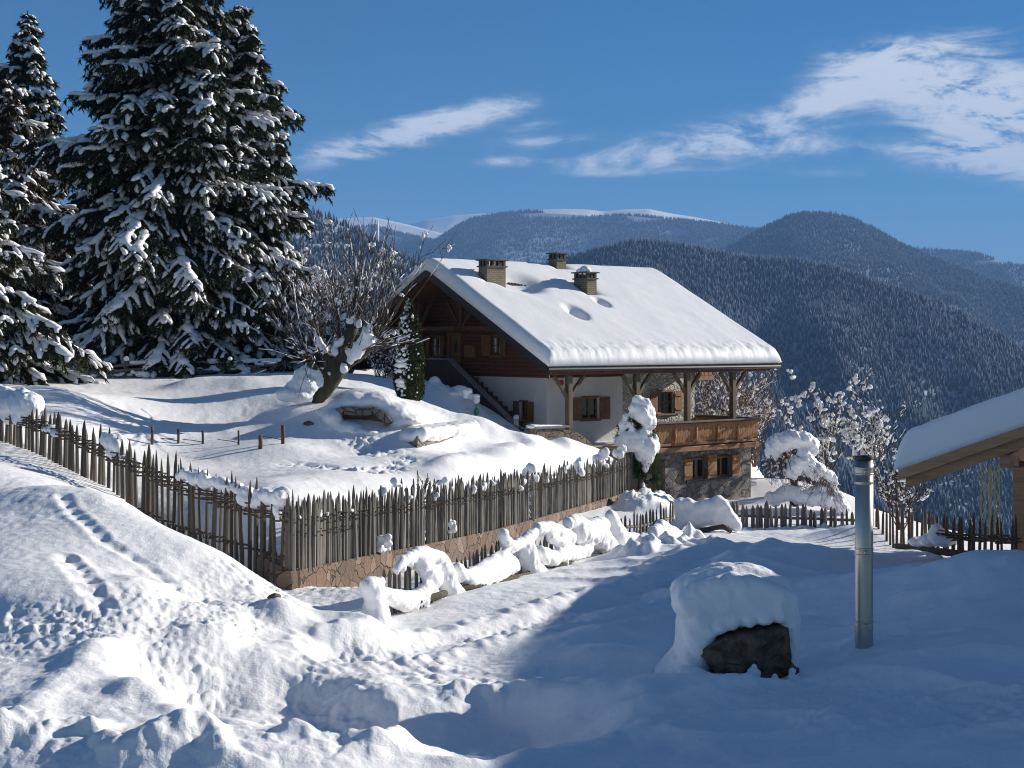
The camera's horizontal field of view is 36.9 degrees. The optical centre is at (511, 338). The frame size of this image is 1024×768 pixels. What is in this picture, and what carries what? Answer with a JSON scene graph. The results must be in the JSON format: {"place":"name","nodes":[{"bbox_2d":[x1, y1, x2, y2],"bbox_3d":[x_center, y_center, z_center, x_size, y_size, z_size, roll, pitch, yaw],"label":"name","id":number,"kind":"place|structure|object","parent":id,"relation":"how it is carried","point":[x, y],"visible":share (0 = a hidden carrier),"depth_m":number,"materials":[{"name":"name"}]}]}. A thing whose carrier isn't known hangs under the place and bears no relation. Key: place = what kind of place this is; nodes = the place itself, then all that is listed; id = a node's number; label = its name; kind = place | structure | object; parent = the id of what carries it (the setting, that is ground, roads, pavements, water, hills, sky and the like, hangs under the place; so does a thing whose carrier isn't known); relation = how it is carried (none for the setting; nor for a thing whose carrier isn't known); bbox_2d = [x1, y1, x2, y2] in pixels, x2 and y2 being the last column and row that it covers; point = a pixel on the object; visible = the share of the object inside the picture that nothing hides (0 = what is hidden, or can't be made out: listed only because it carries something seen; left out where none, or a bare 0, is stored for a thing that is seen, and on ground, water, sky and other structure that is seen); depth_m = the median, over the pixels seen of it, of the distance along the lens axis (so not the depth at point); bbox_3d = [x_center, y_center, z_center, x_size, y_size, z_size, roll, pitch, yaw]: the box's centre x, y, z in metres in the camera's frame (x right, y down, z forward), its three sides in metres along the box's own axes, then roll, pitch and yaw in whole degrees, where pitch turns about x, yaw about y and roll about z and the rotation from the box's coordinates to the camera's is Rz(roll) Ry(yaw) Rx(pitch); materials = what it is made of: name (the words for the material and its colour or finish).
{"place":"outdoors","nodes":[
{"label":"outdoors","id":0,"kind":"place"},
{"bbox_2d":[281,213,416,307],"bbox_3d":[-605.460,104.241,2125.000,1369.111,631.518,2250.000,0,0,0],"label":"hill","id":1,"kind":"structure","parent":0,"point":[317,234],"depth_m":2360.69,"materials":[{"name":"white snow"}]},
{"bbox_2d":[278,206,422,313],"bbox_3d":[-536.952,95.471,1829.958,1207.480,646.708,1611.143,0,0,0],"label":"forest","id":2,"kind":"object","parent":1,"relation":"on","point":[319,255],"visible":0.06,"depth_m":2343.71,"materials":[{"name":"plant"}]},
{"bbox_2d":[332,217,442,238],"bbox_3d":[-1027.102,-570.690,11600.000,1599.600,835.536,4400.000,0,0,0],"label":"hill","id":3,"kind":"structure","parent":0,"point":[402,227],"depth_m":12190.19,"materials":[{"name":"white snow"}]},
{"bbox_2d":[411,213,490,232],"bbox_3d":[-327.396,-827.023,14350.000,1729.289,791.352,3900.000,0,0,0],"label":"hill","id":4,"kind":"structure","parent":0,"point":[442,225],"depth_m":14723.54,"materials":[{"name":"white snow"}]},
{"bbox_2d":[0,367,1023,767],"bbox_3d":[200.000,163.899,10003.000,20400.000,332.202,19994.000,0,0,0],"label":"ground","id":5,"kind":"structure","parent":0,"point":[132,637],"depth_m":21.61,"materials":[{"name":"white snow"}]},
{"bbox_2d":[0,11,70,299],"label":"spruce tree","id":6,"kind":"object","parent":5,"relation":"on","point":[25,51],"visible":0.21,"depth_m":73.53,"materials":[{"name":"green plant"}]},
{"bbox_2d":[0,78,93,321],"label":"spruce tree","id":7,"kind":"object","parent":5,"relation":"on","point":[43,210],"visible":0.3,"depth_m":65.58,"materials":[{"name":"green plant"}]},
{"bbox_2d":[0,144,116,385],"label":"spruce tree","id":8,"kind":"object","parent":5,"relation":"on","point":[32,335],"visible":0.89,"depth_m":51.84,"materials":[{"name":"green plant"}]},
{"bbox_2d":[43,184,110,319],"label":"spruce tree","id":9,"kind":"object","parent":5,"relation":"on","point":[70,301],"visible":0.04,"depth_m":70.57,"materials":[{"name":"green plant"}]},
{"bbox_2d":[0,384,295,583],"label":"paling fence","id":10,"kind":"object","parent":5,"relation":"on","point":[20,408],"visible":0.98,"depth_m":32.99,"materials":[{"name":"wood"},{"name":"snow"}]},
{"bbox_2d":[151,427,153,444],"bbox_3d":[-10.637,2.924,45.400,0.090,0.649,0.085,0,0,-23],"label":"garden stake","id":11,"kind":"object","parent":5,"relation":"on","point":[152,436],"visible":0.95,"depth_m":45.36,"materials":[{"name":"brown wood"}]},
{"bbox_2d":[11,0,322,378],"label":"spruce tree","id":12,"kind":"object","parent":5,"relation":"on","point":[152,241],"visible":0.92,"depth_m":60.27,"materials":[{"name":"green plant"}]},
{"bbox_2d":[161,429,179,443],"bbox_3d":[-10.299,2.983,46.121,0.673,0.563,0.079,0,0,10],"label":"garden stake","id":13,"kind":"object","parent":5,"relation":"on","point":[178,437],"visible":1,"depth_m":46.04,"materials":[{"name":"brown wood"}]},
{"bbox_2d":[72,356,281,377],"bbox_3d":[-14.604,1.359,54.422,6.108,1.404,15.938,0,0,19],"label":"rail fence","id":14,"kind":"object","parent":5,"relation":"on","point":[138,372],"visible":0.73,"depth_m":59.26,"materials":[{"name":"wood"},{"name":"snow"}]},
{"bbox_2d":[183,431,203,443],"bbox_3d":[-9.598,3.035,46.296,0.673,0.517,0.079,0,0,10],"label":"garden stake","id":15,"kind":"object","parent":5,"relation":"on","point":[202,441],"visible":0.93,"depth_m":46.22,"materials":[{"name":"brown wood"}]},
{"bbox_2d":[218,430,239,444],"bbox_3d":[-8.475,3.023,46.000,0.666,0.561,0.063,0,0,9],"label":"garden stake","id":16,"kind":"object","parent":5,"relation":"on","point":[238,442],"visible":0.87,"depth_m":45.95,"materials":[{"name":"brown wood"}]},
{"bbox_2d":[258,435,262,448],"bbox_3d":[-7.335,3.070,44.772,0.126,0.518,0.121,0,0,22],"label":"garden stake","id":17,"kind":"object","parent":5,"relation":"on","point":[260,442],"visible":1,"depth_m":44.73,"materials":[{"name":"brown wood"}]},
{"bbox_2d":[208,4,336,371],"bbox_3d":[-11.440,-5.742,65.064,7.614,16.772,8.691,0,0,-34],"label":"spruce tree","id":18,"kind":"object","parent":5,"relation":"on","point":[250,68],"visible":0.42,"depth_m":63.84,"materials":[{"name":"green plant"}]},
{"bbox_2d":[262,425,284,443],"bbox_3d":[-7.066,2.897,45.530,0.686,0.682,0.108,0,0,11],"label":"garden stake","id":19,"kind":"object","parent":5,"relation":"on","point":[282,439],"visible":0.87,"depth_m":45.44,"materials":[{"name":"brown wood"}]},
{"bbox_2d":[267,593,280,598],"bbox_3d":[-3.584,3.889,23.144,0.211,0.113,0.139,0,0,0],"label":"stone","id":20,"kind":"object","parent":5,"relation":"on","point":[274,595],"visible":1,"depth_m":23.10,"materials":[{"name":"stone"}]},
{"bbox_2d":[273,273,342,345],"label":"frosted shrub","id":21,"kind":"object","parent":5,"relation":"on","point":[298,308],"visible":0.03,"depth_m":65.09,"materials":[{"name":"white plant"}]},
{"bbox_2d":[303,420,313,425],"bbox_3d":[-6.356,2.659,48.034,0.345,0.211,0.230,0,0,0],"label":"stone","id":22,"kind":"object","parent":5,"relation":"on","point":[308,423],"visible":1,"depth_m":47.95,"materials":[{"name":"grey stone"}]},
{"bbox_2d":[271,265,367,367],"bbox_3d":[-7.791,-0.692,62.227,4.094,4.534,3.348,0,0,-8],"label":"frosted shrub","id":23,"kind":"object","parent":5,"relation":"on","point":[327,335],"visible":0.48,"depth_m":61.79,"materials":[{"name":"white plant"}]},
{"bbox_2d":[308,317,369,370],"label":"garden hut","id":24,"kind":"object","parent":5,"relation":"on","point":[333,343],"visible":0.02,"depth_m":76.00,"materials":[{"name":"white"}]},
{"bbox_2d":[231,208,453,403],"bbox_3d":[-5.478,-0.822,49.947,7.205,6.889,3.877,0,0,-16],"label":"pollard tree","id":25,"kind":"object","parent":5,"relation":"on","point":[308,381],"visible":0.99,"depth_m":49.77,"materials":[{"name":"brown plant"}]},
{"bbox_2d":[316,391,424,434],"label":"stone arch","id":26,"kind":"structure","parent":5,"relation":"on","point":[387,409],"depth_m":48.19,"materials":[{"name":"white"}]},
{"bbox_2d":[355,335,395,377],"bbox_3d":[-5.075,0.734,60.135,2.105,2.058,1.829,0,0,0],"label":"frosted shrub","id":27,"kind":"object","parent":5,"relation":"on","point":[378,365],"visible":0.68,"depth_m":59.82,"materials":[{"name":"white plant"}]},
{"bbox_2d":[300,213,455,372],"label":"frosted shrub","id":28,"kind":"object","parent":5,"relation":"on","point":[344,326],"visible":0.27,"depth_m":65.09,"materials":[{"name":"white plant"}]},
{"bbox_2d":[392,298,426,400],"bbox_3d":[-3.656,0.587,55.009,1.274,4.094,1.309,0,0,0],"label":"columnar conifer","id":29,"kind":"object","parent":5,"relation":"on","point":[408,378],"visible":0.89,"depth_m":54.66,"materials":[{"name":"green plant"}]},
{"bbox_2d":[399,419,479,447],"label":"garden wall","id":30,"kind":"structure","parent":5,"relation":"on","point":[418,436],"depth_m":48.16,"materials":[{"name":"stone"}]},
{"bbox_2d":[423,376,472,400],"bbox_3d":[-2.807,2.076,59.966,2.439,1.196,1.559,0,0,23],"label":"hedge","id":31,"kind":"object","parent":5,"relation":"on","point":[438,383],"visible":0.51,"depth_m":59.76,"materials":[{"name":"white plant"}]},
{"bbox_2d":[256,487,644,589],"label":"retaining wall","id":32,"kind":"structure","parent":5,"relation":"on","point":[352,572],"depth_m":32.83,"materials":[{"name":"red stone"}]},
{"bbox_2d":[287,444,642,572],"bbox_3d":[0.418,4.338,44.411,0.608,3.010,32.605,0,0,17],"label":"paling fence","id":33,"kind":"object","parent":32,"relation":"on","point":[317,539],"visible":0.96,"depth_m":36.93,"materials":[{"name":"brown"}]},
{"bbox_2d":[376,534,392,552],"bbox_3d":[-2.798,4.395,32.996,0.451,0.424,0.369,0,0,0],"label":"snowy plant","id":34,"kind":"object","parent":33,"relation":"attached to","point":[384,543],"visible":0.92,"depth_m":32.92,"materials":[{"name":"white plant"}]},
{"bbox_2d":[416,470,438,499],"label":"rose canes","id":35,"kind":"object","parent":33,"relation":"attached to","point":[425,483],"visible":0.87,"depth_m":36.18,"materials":[{"name":"white"}]},
{"bbox_2d":[448,519,456,532],"bbox_3d":[-1.493,4.569,37.544,0.306,0.361,0.241,0,0,0],"label":"snowy plant","id":36,"kind":"object","parent":33,"relation":"attached to","point":[452,525],"visible":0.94,"depth_m":37.46,"materials":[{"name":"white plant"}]},
{"bbox_2d":[461,388,479,414],"bbox_3d":[-1.565,2.430,58.442,0.739,1.135,0.385,0,0,10],"label":"garden lamp","id":37,"kind":"object","parent":5,"relation":"on","point":[466,392],"visible":0.98,"depth_m":58.30,"materials":[{"name":"green paint"}]},
{"bbox_2d":[359,509,682,624],"bbox_3d":[1.820,5.084,35.629,0.832,2.882,22.763,0,0,21],"label":"hedge","id":38,"kind":"object","parent":5,"relation":"on","point":[440,574],"visible":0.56,"depth_m":29.85,"materials":[{"name":"white plant"}]},
{"bbox_2d":[324,252,781,500],"bbox_3d":[1.861,1.755,68.358,13.690,11.190,16.503,0,0,-40],"label":"chalet","id":39,"kind":"object","parent":5,"relation":"on","point":[588,352],"visible":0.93,"depth_m":63.84,"materials":[{"name":"paint"}]},
{"bbox_2d":[425,335,443,357],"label":"window","id":40,"kind":"structure","parent":39,"relation":"in","point":[437,340],"depth_m":66.94,"materials":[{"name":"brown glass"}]},
{"bbox_2d":[450,335,458,363],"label":"door","id":41,"kind":"structure","parent":39,"relation":"in","point":[454,339],"depth_m":65.94,"materials":[{"name":"brown wood"}]},
{"bbox_2d":[481,334,505,356],"bbox_3d":[-0.725,0.286,63.824,0.230,0.981,1.554,0,0,-40],"label":"window","id":42,"kind":"structure","parent":39,"relation":"in","point":[499,344],"depth_m":63.95,"materials":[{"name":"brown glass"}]},
{"bbox_2d":[513,415,518,425],"bbox_3d":[0.164,3.236,60.779,0.230,0.469,0.236,0,0,0],"label":"lantern","id":43,"kind":"object","parent":39,"relation":"on","point":[516,419],"visible":1,"depth_m":60.70,"materials":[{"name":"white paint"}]},
{"bbox_2d":[513,400,533,422],"bbox_3d":[0.504,2.960,62.425,0.250,0.920,1.253,0,0,-40],"label":"window","id":44,"kind":"structure","parent":39,"relation":"in","point":[527,407],"depth_m":62.47,"materials":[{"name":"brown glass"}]},
{"bbox_2d":[573,396,609,421],"bbox_3d":[3.220,2.858,62.949,2.061,1.033,0.251,0,0,-40],"label":"window","id":45,"kind":"structure","parent":39,"relation":"in","point":[584,407],"depth_m":63.01,"materials":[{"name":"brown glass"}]},
{"bbox_2d":[652,464,657,491],"bbox_3d":[5.613,6.095,61.979,0.684,2.509,0.060,0,0,-40],"label":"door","id":46,"kind":"structure","parent":39,"relation":"in","point":[653,486],"depth_m":62.06,"materials":[{"name":"brown wood"}]},
{"bbox_2d":[650,390,682,415],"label":"window","id":47,"kind":"structure","parent":39,"relation":"in","point":[661,400],"depth_m":66.32,"materials":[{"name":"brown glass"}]},
{"bbox_2d":[691,457,703,478],"bbox_3d":[7.549,5.345,63.350,1.027,0.835,0.070,0,0,-40],"label":"window","id":48,"kind":"structure","parent":39,"relation":"in","point":[698,463],"depth_m":63.47,"materials":[{"name":"brown glass"}]},
{"bbox_2d":[717,456,728,476],"bbox_3d":[8.717,5.345,64.342,1.060,0.835,0.070,0,0,-40],"label":"window","id":49,"kind":"structure","parent":39,"relation":"in","point":[722,461],"depth_m":64.47,"materials":[{"name":"brown glass"}]},
{"bbox_2d":[525,424,593,446],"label":"terrace wall","id":50,"kind":"structure","parent":5,"relation":"on","point":[548,432],"depth_m":58.41,"materials":[{"name":"stone"}]},
{"bbox_2d":[609,395,664,491],"bbox_3d":[4.663,4.150,58.284,2.380,4.032,1.528,0,0,0],"label":"pine bush","id":51,"kind":"object","parent":5,"relation":"on","point":[640,440],"visible":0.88,"depth_m":57.90,"materials":[{"name":"white plant"}]},
{"bbox_2d":[620,501,673,533],"bbox_3d":[3.862,5.339,43.992,0.123,1.120,5.582,0,0,22],"label":"picket fence","id":52,"kind":"object","parent":5,"relation":"on","point":[642,526],"visible":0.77,"depth_m":43.95,"materials":[{"name":"brown wood"}]},
{"bbox_2d":[671,495,741,532],"bbox_3d":[5.740,5.186,45.248,2.111,1.131,1.046,0,0,0],"label":"snow hump","id":53,"kind":"object","parent":5,"relation":"on","point":[715,512],"visible":0.94,"depth_m":45.18,"materials":[{"name":"white snow"}]},
{"bbox_2d":[654,562,800,679],"bbox_3d":[2.920,4.093,20.485,2.228,2.142,1.912,0,0,0],"label":"boulder","id":54,"kind":"object","parent":5,"relation":"on","point":[740,617],"visible":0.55,"depth_m":20.09,"materials":[{"name":"white"}]},
{"bbox_2d":[695,322,786,430],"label":"bare tree","id":55,"kind":"object","parent":5,"relation":"on","point":[705,402],"visible":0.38,"depth_m":75.36,"materials":[{"name":"brown plant"}]},
{"bbox_2d":[718,353,785,466],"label":"bare tree","id":56,"kind":"object","parent":5,"relation":"on","point":[768,405],"visible":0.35,"depth_m":80.01,"materials":[{"name":"white plant"}]},
{"bbox_2d":[771,393,802,471],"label":"bare tree","id":57,"kind":"object","parent":5,"relation":"on","point":[788,411],"visible":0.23,"depth_m":70.21,"materials":[{"name":"white plant"}]},
{"bbox_2d":[731,501,854,528],"bbox_3d":[8.632,5.444,46.919,3.857,0.973,0.211,0,0,9],"label":"picket fence","id":58,"kind":"object","parent":5,"relation":"on","point":[783,517],"visible":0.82,"depth_m":46.92,"materials":[{"name":"brown wood"}]},
{"bbox_2d":[752,429,850,514],"bbox_3d":[10.950,5.111,58.127,3.701,3.426,2.554,0,0,0],"label":"weeping bush","id":59,"kind":"object","parent":5,"relation":"on","point":[827,493],"visible":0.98,"depth_m":57.65,"materials":[{"name":"white plant"}]},
{"bbox_2d":[786,365,860,481],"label":"bare tree","id":60,"kind":"object","parent":5,"relation":"on","point":[833,430],"visible":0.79,"depth_m":65.70,"materials":[{"name":"white plant"}]},
{"bbox_2d":[854,455,873,648],"bbox_3d":[4.832,3.211,21.077,0.259,3.209,0.263,0,0,-44],"label":"flue pipe","id":61,"kind":"object","parent":5,"relation":"on","point":[863,547],"visible":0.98,"depth_m":20.97,"materials":[{"name":"silver metal"}]},
{"bbox_2d":[829,367,908,481],"bbox_3d":[15.149,3.748,64.141,3.331,5.293,3.409,0,0,-24],"label":"bare tree","id":62,"kind":"object","parent":5,"relation":"on","point":[855,434],"visible":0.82,"depth_m":64.19,"materials":[{"name":"white plant"}]},
{"bbox_2d":[873,437,937,529],"bbox_3d":[12.769,4.695,49.988,2.168,3.090,2.420,0,0,-41],"label":"bare tree","id":63,"kind":"object","parent":5,"relation":"on","point":[886,491],"visible":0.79,"depth_m":49.88,"materials":[{"name":"white plant"}]},
{"bbox_2d":[873,506,1021,555],"bbox_3d":[10.258,4.876,38.168,0.727,2.525,13.558,0,0,0],"label":"picket fence","id":64,"kind":"object","parent":5,"relation":"on","point":[936,537],"visible":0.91,"depth_m":36.67,"materials":[{"name":"brown wood"}]},
{"bbox_2d":[894,388,1023,550],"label":"timber shelter","id":65,"kind":"object","parent":5,"relation":"on","point":[984,431],"visible":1,"depth_m":31.73,"materials":[{"name":"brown wood"}]},
{"bbox_2d":[980,464,1000,537],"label":"pylon","id":66,"kind":"object","parent":5,"relation":"on","point":[990,492],"visible":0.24,"depth_m":157.88,"materials":[{"name":"metal"}]},
{"bbox_2d":[0,0,1023,264],"label":"sky","id":67,"kind":"structure","parent":0,"point":[904,119],"materials":[{"name":"blue"}]},
{"bbox_2d":[365,212,747,262],"bbox_3d":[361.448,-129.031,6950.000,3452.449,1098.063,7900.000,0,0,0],"label":"hill","id":68,"kind":"structure","parent":0,"point":[675,231],"depth_m":7734.98,"materials":[{"name":"white snow"}]},
{"bbox_2d":[349,208,758,262],"bbox_3d":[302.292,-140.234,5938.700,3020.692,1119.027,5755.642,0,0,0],"label":"forest","id":69,"kind":"object","parent":68,"relation":"on","point":[408,241],"visible":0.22,"depth_m":7833.52,"materials":[{"name":"green plant"}]},
{"bbox_2d":[532,209,737,225],"bbox_3d":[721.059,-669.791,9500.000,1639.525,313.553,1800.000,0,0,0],"label":"hill","id":70,"kind":"structure","parent":0,"point":[583,212],"depth_m":9619.87,"materials":[{"name":"white snow"}]},
{"bbox_2d":[576,246,1023,534],"bbox_3d":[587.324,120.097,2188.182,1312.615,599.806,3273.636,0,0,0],"label":"hill","id":71,"kind":"structure","parent":0,"point":[902,424],"depth_m":2241.41,"materials":[{"name":"green plant"}]},
{"bbox_2d":[541,236,1023,537],"bbox_3d":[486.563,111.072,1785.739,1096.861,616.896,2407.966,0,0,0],"label":"forest","id":72,"kind":"object","parent":71,"relation":"on","point":[829,314],"visible":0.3,"depth_m":2363.24,"materials":[{"name":"green plant"}]},
{"bbox_2d":[728,214,1023,347],"bbox_3d":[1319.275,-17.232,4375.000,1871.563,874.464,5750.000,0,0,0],"label":"hill","id":73,"kind":"structure","parent":0,"point":[791,245],"depth_m":5096.32,"materials":[{"name":"white snow"}]},
{"bbox_2d":[717,210,1023,343],"bbox_3d":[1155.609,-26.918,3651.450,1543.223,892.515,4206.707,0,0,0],"label":"forest","id":74,"kind":"object","parent":73,"relation":"on","point":[928,276],"visible":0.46,"depth_m":4930.43,"materials":[{"name":"green plant"}]},
{"bbox_2d":[930,250,1023,286],"bbox_3d":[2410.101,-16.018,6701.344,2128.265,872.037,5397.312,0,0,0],"label":"hill","id":75,"kind":"structure","parent":0,"point":[985,261],"depth_m":7365.19,"materials":[{"name":"white snow"}]},
{"bbox_2d":[911,246,1023,287],"bbox_3d":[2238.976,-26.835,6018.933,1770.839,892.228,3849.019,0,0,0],"label":"forest","id":76,"kind":"object","parent":75,"relation":"on","point":[960,253],"visible":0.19,"depth_m":7366.19,"materials":[{"name":"green plant"}]}
]}

